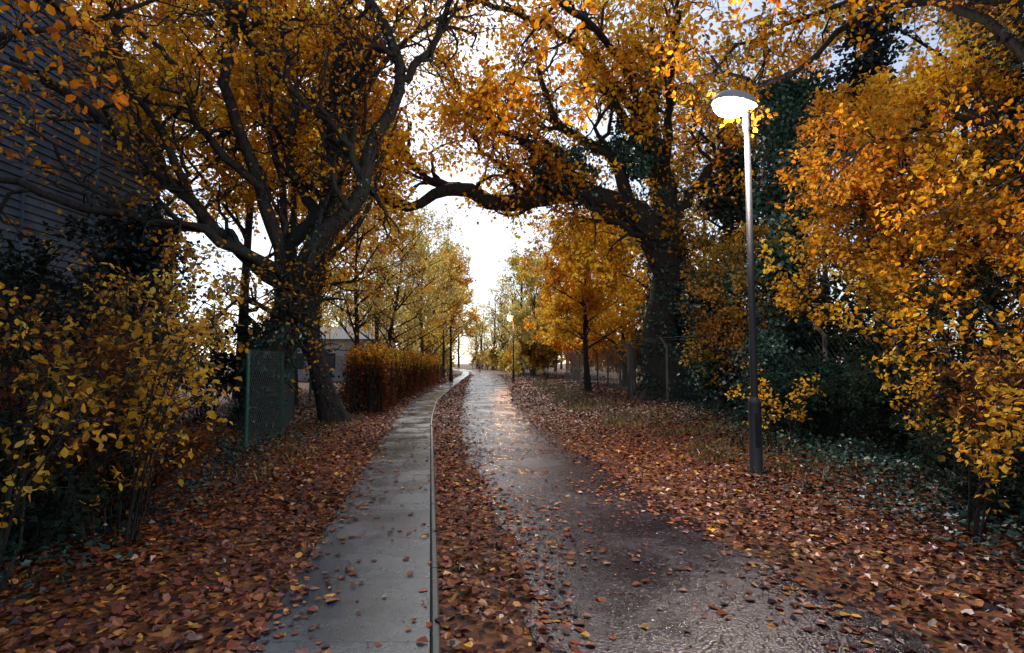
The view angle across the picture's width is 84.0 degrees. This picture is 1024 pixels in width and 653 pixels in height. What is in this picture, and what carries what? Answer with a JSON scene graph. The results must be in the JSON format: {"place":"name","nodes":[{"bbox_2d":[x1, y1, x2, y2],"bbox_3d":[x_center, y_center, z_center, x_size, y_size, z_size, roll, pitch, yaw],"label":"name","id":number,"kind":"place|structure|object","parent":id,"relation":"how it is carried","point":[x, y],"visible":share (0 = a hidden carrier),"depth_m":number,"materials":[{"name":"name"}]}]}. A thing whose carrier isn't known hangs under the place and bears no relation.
{"place":"outdoors","nodes":[
{"label":"outdoors","id":0,"kind":"place"},
{"bbox_2d":[45,0,159,78],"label":"roof","id":1,"kind":"structure","parent":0,"point":[54,5],"depth_m":15.82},
{"bbox_2d":[248,369,468,652],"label":"pavement","id":2,"kind":"structure","parent":0,"point":[387,620],"depth_m":4.09,"materials":[{"name":"concrete"}]},
{"bbox_2d":[0,364,1023,652],"bbox_3d":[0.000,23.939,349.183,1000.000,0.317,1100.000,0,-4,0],"label":"ground","id":3,"kind":"structure","parent":0,"point":[490,632],"depth_m":4.49,"materials":[{"name":"brown soil"}]},
{"bbox_2d":[0,320,72,466],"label":"bramble bush","id":4,"kind":"object","parent":3,"relation":"on","point":[9,364],"visible":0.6,"depth_m":4.33,"materials":[{"name":"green plant"}]},
{"bbox_2d":[0,239,107,418],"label":"bramble bush","id":5,"kind":"object","parent":3,"relation":"on","point":[7,306],"visible":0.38,"depth_m":7.19,"materials":[{"name":"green plant"}]},
{"bbox_2d":[0,15,148,399],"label":"walls","id":6,"kind":"structure","parent":3,"relation":"on","point":[52,189],"depth_m":14.82,"materials":[{"name":"black wood"}]},
{"bbox_2d":[13,0,154,404],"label":"vertical trims","id":7,"kind":"object","parent":6,"relation":"attached to","point":[22,202],"visible":0.11,"depth_m":14.10,"materials":[{"name":"grey wood"}]},
{"bbox_2d":[0,0,152,413],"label":"louvre boards","id":8,"kind":"object","parent":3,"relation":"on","point":[65,137],"visible":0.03,"depth_m":14.89,"materials":[{"name":"grey wood"}]},
{"bbox_2d":[0,254,159,407],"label":"bramble bush","id":9,"kind":"object","parent":3,"relation":"on","point":[31,274],"visible":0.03,"depth_m":13.47,"materials":[{"name":"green plant"}]},
{"bbox_2d":[0,334,164,592],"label":"hazel bush","id":10,"kind":"object","parent":3,"relation":"on","point":[83,389],"visible":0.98,"depth_m":3.68,"materials":[{"name":"yellow plant"}]},
{"bbox_2d":[0,212,171,442],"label":"bramble bush","id":11,"kind":"object","parent":3,"relation":"on","point":[41,269],"visible":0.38,"depth_m":8.81,"materials":[{"name":"green plant"}]},
{"bbox_2d":[0,298,182,506],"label":"bramble bush","id":12,"kind":"object","parent":3,"relation":"on","point":[117,357],"visible":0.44,"depth_m":5.34,"materials":[{"name":"green plant"}]},
{"bbox_2d":[0,406,183,566],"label":"bramble bush","id":13,"kind":"object","parent":3,"relation":"on","point":[49,522],"visible":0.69,"depth_m":4.20,"materials":[{"name":"green plant"}]},
{"bbox_2d":[1,303,231,451],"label":"bramble bush","id":14,"kind":"object","parent":3,"relation":"on","point":[38,352],"visible":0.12,"depth_m":7.76,"materials":[{"name":"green plant"}]},
{"bbox_2d":[0,404,234,526],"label":"bramble bush","id":15,"kind":"object","parent":3,"relation":"on","point":[160,480],"visible":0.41,"depth_m":5.10,"materials":[{"name":"green plant"}]},
{"bbox_2d":[0,276,255,550],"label":"hazel bush","id":16,"kind":"object","parent":3,"relation":"on","point":[153,436],"visible":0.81,"depth_m":4.68,"materials":[{"name":"yellow plant"}]},
{"bbox_2d":[27,273,233,442],"bbox_3d":[-4.894,0.635,7.408,2.321,2.660,1.709,-2,-4,30],"label":"hazel bush","id":17,"kind":"object","parent":3,"relation":"on","point":[73,330],"visible":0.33,"depth_m":7.33,"materials":[{"name":"yellow plant"}]},
{"bbox_2d":[0,245,271,500],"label":"hazel bush","id":18,"kind":"object","parent":3,"relation":"on","point":[183,304],"visible":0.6,"depth_m":5.97,"materials":[{"name":"yellow plant"}]},
{"bbox_2d":[46,183,237,430],"bbox_3d":[-7.075,-0.212,10.750,3.351,5.076,2.917,0,-4,0],"label":"bush","id":19,"kind":"object","parent":3,"relation":"on","point":[133,233],"visible":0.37,"depth_m":10.73,"materials":[{"name":"green plant"}]},
{"bbox_2d":[66,228,242,424],"bbox_3d":[-6.066,0.125,9.456,1.828,3.812,2.658,-3,-5,38],"label":"hazel bush","id":20,"kind":"object","parent":3,"relation":"on","point":[187,251],"visible":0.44,"depth_m":9.81,"materials":[{"name":"yellow plant"}]},
{"bbox_2d":[0,0,317,166],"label":"hornbeam tree","id":21,"kind":"object","parent":3,"relation":"on","point":[87,22],"visible":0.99,"depth_m":5.50,"materials":[{"name":"orange plant"}]},
{"bbox_2d":[65,0,324,211],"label":"field maple tree","id":22,"kind":"object","parent":3,"relation":"on","point":[237,155],"visible":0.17,"depth_m":19.36,"materials":[{"name":"orange plant"}]},
{"bbox_2d":[165,312,265,417],"bbox_3d":[-7.233,0.956,13.764,3.314,2.638,2.855,-2,-4,28],"label":"bramble bush","id":23,"kind":"object","parent":3,"relation":"on","point":[227,358],"visible":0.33,"depth_m":13.74,"materials":[{"name":"green plant"}]},
{"bbox_2d":[76,0,427,398],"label":"field maple tree","id":24,"kind":"object","parent":3,"relation":"on","point":[246,232],"visible":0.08,"depth_m":18.76,"materials":[{"name":"orange plant"}]},
{"bbox_2d":[0,0,532,433],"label":"leaning oak tree","id":25,"kind":"object","parent":3,"relation":"on","point":[285,277],"visible":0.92,"depth_m":11.63,"materials":[{"name":"orange plant"}]},
{"bbox_2d":[123,0,438,406],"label":"field maple tree","id":26,"kind":"object","parent":3,"relation":"on","point":[227,178],"visible":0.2,"depth_m":17.49,"materials":[{"name":"orange plant"}]},
{"bbox_2d":[243,349,348,450],"bbox_3d":[-6.519,1.902,19.517,1.514,1.922,20.882,1,-4,-8],"label":"chain link fence","id":27,"kind":"object","parent":3,"relation":"on","point":[290,407],"visible":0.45,"depth_m":11.02,"materials":[{"name":"green metal"}]},
{"bbox_2d":[214,92,424,388],"bbox_3d":[-9.820,-4.727,28.655,9.181,15.875,8.399,3,-5,-43],"label":"field maple tree","id":28,"kind":"object","parent":3,"relation":"on","point":[412,233],"visible":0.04,"depth_m":28.34,"materials":[{"name":"orange plant"}]},
{"bbox_2d":[249,327,399,380],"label":"rendered shed","id":29,"kind":"structure","parent":3,"relation":"on","point":[342,336],"depth_m":40.00,"materials":[{"name":"paint"}]},
{"bbox_2d":[297,353,334,368],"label":"windows","id":30,"kind":"structure","parent":29,"relation":"in","point":[298,354],"depth_m":39.89,"materials":[{"name":"grey glass"}]},
{"bbox_2d":[298,180,439,349],"bbox_3d":[-7.214,-1.921,26.909,5.843,10.250,6.859,-1,-4,21],"label":"ash tree","id":31,"kind":"object","parent":3,"relation":"on","point":[356,324],"visible":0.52,"depth_m":27.24,"materials":[{"name":"yellow plant"}]},
{"bbox_2d":[216,0,545,422],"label":"forked tree","id":32,"kind":"object","parent":3,"relation":"on","point":[330,406],"visible":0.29,"depth_m":14.73,"materials":[{"name":"orange plant"}]},
{"bbox_2d":[320,206,448,348],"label":"ash tree","id":33,"kind":"object","parent":3,"relation":"on","point":[376,332],"visible":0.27,"depth_m":36.50,"materials":[{"name":"yellow plant"}]},
{"bbox_2d":[335,341,444,412],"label":"beech hedge","id":34,"kind":"object","parent":3,"relation":"on","point":[382,377],"visible":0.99,"depth_m":18.18,"materials":[{"name":"orange plant"}]},
{"bbox_2d":[333,198,468,356],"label":"ash tree","id":35,"kind":"object","parent":3,"relation":"on","point":[423,218],"visible":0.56,"depth_m":30.88,"materials":[{"name":"yellow plant"}]},
{"bbox_2d":[373,212,480,355],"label":"ash tree","id":36,"kind":"object","parent":3,"relation":"on","point":[449,283],"visible":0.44,"depth_m":37.96,"materials":[{"name":"yellow plant"}]},
{"bbox_2d":[405,231,484,377],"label":"sapling tree","id":37,"kind":"object","parent":3,"relation":"on","point":[467,328],"visible":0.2,"depth_m":55.62,"materials":[{"name":"yellow plant"}]},
{"bbox_2d":[422,249,482,381],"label":"sapling tree","id":38,"kind":"object","parent":3,"relation":"on","point":[451,340],"visible":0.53,"depth_m":45.83,"materials":[{"name":"yellow plant"}]},
{"bbox_2d":[507,313,514,383],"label":"street lamp","id":39,"kind":"object","parent":3,"relation":"on","point":[510,316],"visible":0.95,"depth_m":41.98,"materials":[{"name":"grey metal"}]},
{"bbox_2d":[0,372,1023,652],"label":"fallen leaves","id":40,"kind":"object","parent":3,"relation":"on","point":[112,642],"visible":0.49,"depth_m":4.84,"materials":[{"name":"orange plant"}]},
{"bbox_2d":[0,387,1023,624],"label":"ground ivy","id":41,"kind":"object","parent":3,"relation":"on","point":[876,456],"visible":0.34,"depth_m":6.29,"materials":[{"name":"green plant"}]},
{"bbox_2d":[505,243,569,375],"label":"maple tree","id":42,"kind":"object","parent":3,"relation":"on","point":[519,318],"visible":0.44,"depth_m":61.65,"materials":[{"name":"yellow plant"}]},
{"bbox_2d":[517,332,569,377],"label":"bramble bush","id":43,"kind":"object","parent":3,"relation":"on","point":[541,355],"visible":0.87,"depth_m":51.05,"materials":[{"name":"green plant"}]},
{"bbox_2d":[192,379,926,484],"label":"grass","id":44,"kind":"structure","parent":3,"relation":"on","point":[718,456],"depth_m":9.82,"materials":[{"name":"green plant"}]},
{"bbox_2d":[547,333,601,377],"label":"bramble bush","id":45,"kind":"object","parent":3,"relation":"on","point":[556,346],"visible":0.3,"depth_m":45.27,"materials":[{"name":"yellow plant"}]},
{"bbox_2d":[513,207,646,391],"bbox_3d":[3.575,-1.523,27.554,6.381,9.536,5.991,-3,-5,41],"label":"maple tree","id":46,"kind":"object","parent":3,"relation":"on","point":[594,302],"visible":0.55,"depth_m":26.86,"materials":[{"name":"orange plant"}]},
{"bbox_2d":[523,247,636,381],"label":"maple tree","id":47,"kind":"object","parent":3,"relation":"on","point":[529,325],"visible":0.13,"depth_m":37.89,"materials":[{"name":"orange plant"}]},
{"bbox_2d":[337,0,843,400],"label":"oak tree","id":48,"kind":"object","parent":3,"relation":"on","point":[655,230],"visible":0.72,"depth_m":19.33,"materials":[{"name":"orange plant"}]},
{"bbox_2d":[169,120,1023,375],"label":"distant trees","id":49,"kind":"object","parent":3,"relation":"on","point":[499,357],"visible":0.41,"depth_m":82.92,"materials":[{"name":"brown plant"}]},
{"bbox_2d":[588,327,633,382],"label":"bramble bush","id":50,"kind":"object","parent":3,"relation":"on","point":[605,343],"visible":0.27,"depth_m":34.42,"materials":[{"name":"orange plant"}]},
{"bbox_2d":[535,180,698,385],"bbox_3d":[6.054,-2.511,32.179,9.334,12.005,10.389,0,-4,0],"label":"maple tree","id":51,"kind":"object","parent":3,"relation":"on","point":[621,309],"visible":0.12,"depth_m":32.00,"materials":[{"name":"orange plant"}]},
{"bbox_2d":[454,0,781,151],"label":"beech tree","id":52,"kind":"object","parent":3,"relation":"on","point":[485,93],"visible":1,"depth_m":6.02,"materials":[{"name":"orange plant"}]},
{"bbox_2d":[617,331,643,376],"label":"bramble bush","id":53,"kind":"object","parent":3,"relation":"on","point":[635,346],"visible":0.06,"depth_m":28.05,"materials":[{"name":"green plant"}]},
{"bbox_2d":[673,262,756,410],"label":"ivy covered tree","id":54,"kind":"object","parent":3,"relation":"on","point":[716,396],"visible":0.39,"depth_m":15.51,"materials":[{"name":"green plant"}]},
{"bbox_2d":[688,144,768,392],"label":"ivy covered tree","id":55,"kind":"object","parent":3,"relation":"on","point":[725,211],"visible":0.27,"depth_m":21.87,"materials":[{"name":"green plant"}]},
{"bbox_2d":[601,8,859,386],"bbox_3d":[10.416,-5.409,26.748,11.751,16.989,11.961,0,-4,0],"label":"maple tree","id":56,"kind":"object","parent":3,"relation":"on","point":[686,173],"visible":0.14,"depth_m":26.48,"materials":[{"name":"orange plant"}]},
{"bbox_2d":[711,89,764,474],"bbox_3d":[3.080,-0.599,7.705,0.624,5.302,0.404,0,-4,0],"label":"street lamp","id":57,"kind":"object","parent":3,"relation":"on","point":[732,103],"visible":0.95,"depth_m":7.68,"materials":[{"name":"grey metal"}]},
{"bbox_2d":[755,413,760,447],"bbox_3d":[3.240,1.367,7.491,0.070,0.450,0.008,0,-4,0],"label":"access door","id":58,"kind":"structure","parent":57,"relation":"in","point":[757,415],"depth_m":7.49,"materials":[{"name":"black paint"}]},
{"bbox_2d":[676,213,826,402],"bbox_3d":[7.696,-0.670,18.062,5.266,6.456,4.519,0,-4,0],"label":"hazel tree","id":59,"kind":"object","parent":3,"relation":"on","point":[709,242],"visible":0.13,"depth_m":17.63,"materials":[{"name":"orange plant"}]},
{"bbox_2d":[674,236,830,409],"bbox_3d":[6.095,0.069,14.594,3.929,4.540,3.136,-2,-4,26],"label":"hazel tree","id":60,"kind":"object","parent":3,"relation":"on","point":[732,314],"visible":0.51,"depth_m":14.42,"materials":[{"name":"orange plant"}]},
{"bbox_2d":[725,327,806,427],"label":"ivy covered tree","id":61,"kind":"object","parent":3,"relation":"on","point":[768,348],"visible":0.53,"depth_m":11.36,"materials":[{"name":"green plant"}]},
{"bbox_2d":[725,361,826,450],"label":"hazel bush","id":62,"kind":"object","parent":3,"relation":"on","point":[801,416],"visible":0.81,"depth_m":8.98,"materials":[{"name":"yellow plant"}]},
{"bbox_2d":[717,51,853,415],"bbox_3d":[6.284,-1.955,13.154,3.082,8.834,4.143,-2,-4,23],"label":"ivy covered tree","id":63,"kind":"object","parent":3,"relation":"on","point":[785,101],"visible":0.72,"depth_m":13.09,"materials":[{"name":"green plant"}]},
{"bbox_2d":[562,299,1023,452],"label":"chain link fence","id":64,"kind":"object","parent":3,"relation":"on","point":[631,364],"visible":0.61,"depth_m":19.40,"materials":[{"name":"metal"}]},
{"bbox_2d":[730,293,864,357],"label":"bramble bush","id":65,"kind":"object","parent":3,"relation":"on","point":[746,327],"visible":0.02,"depth_m":17.92,"materials":[{"name":"yellow plant"}]},
{"bbox_2d":[733,347,901,441],"bbox_3d":[5.250,1.196,9.915,2.460,1.652,2.454,0,-4,0],"label":"bramble bush","id":66,"kind":"object","parent":3,"relation":"on","point":[815,407],"visible":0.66,"depth_m":9.68,"materials":[{"name":"green plant"}]},
{"bbox_2d":[643,0,1023,258],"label":"beech tree","id":67,"kind":"object","parent":3,"relation":"on","point":[1012,42],"visible":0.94,"depth_m":8.59,"materials":[{"name":"orange plant"}]},
{"bbox_2d":[767,289,952,417],"bbox_3d":[8.073,0.559,13.185,3.506,3.224,3.744,-3,-5,38],"label":"bramble bush","id":68,"kind":"object","parent":3,"relation":"on","point":[838,331],"visible":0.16,"depth_m":12.58,"materials":[{"name":"green plant"}]},
{"bbox_2d":[779,327,966,430],"bbox_3d":[6.754,0.980,10.680,2.999,2.097,3.075,0,-4,0],"label":"bramble bush","id":69,"kind":"object","parent":3,"relation":"on","point":[864,345],"visible":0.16,"depth_m":10.42,"materials":[{"name":"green plant"}]},
{"bbox_2d":[756,19,1023,416],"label":"hazel tree","id":70,"kind":"object","parent":3,"relation":"on","point":[904,125],"visible":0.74,"depth_m":9.77,"materials":[{"name":"orange plant"}]},
{"bbox_2d":[814,0,989,408],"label":"ivy covered tree","id":71,"kind":"object","parent":3,"relation":"on","point":[868,59],"visible":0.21,"depth_m":15.07,"materials":[{"name":"green plant"}]},
{"bbox_2d":[780,0,1023,408],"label":"hornbeam tree","id":72,"kind":"object","parent":3,"relation":"on","point":[952,29],"visible":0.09,"depth_m":16.99,"materials":[{"name":"orange plant"}]},
{"bbox_2d":[817,345,1010,459],"bbox_3d":[5.771,1.071,7.912,2.832,1.698,2.437,0,-4,0],"label":"bramble bush","id":73,"kind":"object","parent":3,"relation":"on","point":[876,398],"visible":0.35,"depth_m":7.58,"materials":[{"name":"green plant"}]},
{"bbox_2d":[828,239,1023,427],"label":"hazel bush","id":74,"kind":"object","parent":3,"relation":"on","point":[874,317],"visible":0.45,"depth_m":9.12,"materials":[{"name":"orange plant"}]},
{"bbox_2d":[829,4,1023,417],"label":"hazel tree","id":75,"kind":"object","parent":3,"relation":"on","point":[918,69],"visible":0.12,"depth_m":11.91,"materials":[{"name":"orange plant"}]},
{"bbox_2d":[871,251,1023,451],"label":"bramble bush","id":76,"kind":"object","parent":3,"relation":"on","point":[993,292],"visible":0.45,"depth_m":8.04,"materials":[{"name":"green plant"}]},
{"bbox_2d":[872,347,1023,485],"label":"hazel bush","id":77,"kind":"object","parent":3,"relation":"on","point":[918,388],"visible":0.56,"depth_m":6.55,"materials":[{"name":"yellow plant"}]},
{"bbox_2d":[874,0,1023,314],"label":"hornbeam tree","id":78,"kind":"object","parent":3,"relation":"on","point":[968,4],"visible":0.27,"depth_m":9.81,"materials":[{"name":"orange plant"}]},
{"bbox_2d":[878,254,1023,459],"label":"hazel bush","id":79,"kind":"object","parent":3,"relation":"on","point":[940,323],"visible":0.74,"depth_m":7.27,"materials":[{"name":"yellow plant"}]},
{"bbox_2d":[889,398,1023,530],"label":"bramble bush","id":80,"kind":"object","parent":3,"relation":"on","point":[1007,484],"visible":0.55,"depth_m":5.31,"materials":[{"name":"green plant"}]},
{"bbox_2d":[919,344,1023,468],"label":"bramble bush","id":81,"kind":"object","parent":3,"relation":"on","point":[968,388],"visible":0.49,"depth_m":5.80,"materials":[{"name":"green plant"}]},
{"bbox_2d":[937,367,1023,545],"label":"hazel bush","id":82,"kind":"object","parent":3,"relation":"on","point":[987,458],"visible":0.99,"depth_m":4.56,"materials":[{"name":"yellow plant"}]},
{"bbox_2d":[938,0,1023,357],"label":"holly tree","id":83,"kind":"object","parent":3,"relation":"on","point":[1016,65],"visible":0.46,"depth_m":8.59,"materials":[{"name":"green plant"}]},
{"bbox_2d":[943,323,1023,441],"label":"hazel bush","id":84,"kind":"object","parent":3,"relation":"on","point":[1005,345],"visible":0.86,"depth_m":4.81,"materials":[{"name":"yellow plant"}]},
{"bbox_2d":[959,186,1023,306],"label":"hazel bush","id":85,"kind":"object","parent":3,"relation":"on","point":[1018,207],"visible":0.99,"depth_m":7.15,"materials":[{"name":"orange plant"}]},
{"bbox_2d":[73,0,1023,363],"label":"sky","id":86,"kind":"structure","parent":0,"point":[489,243],"materials":[{"name":"white"}]},
{"bbox_2d":[455,369,935,652],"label":"asphalt road","id":87,"kind":"structure","parent":0,"point":[671,635],"depth_m":4.05,"materials":[{"name":"grey asphalt"}]}
]}

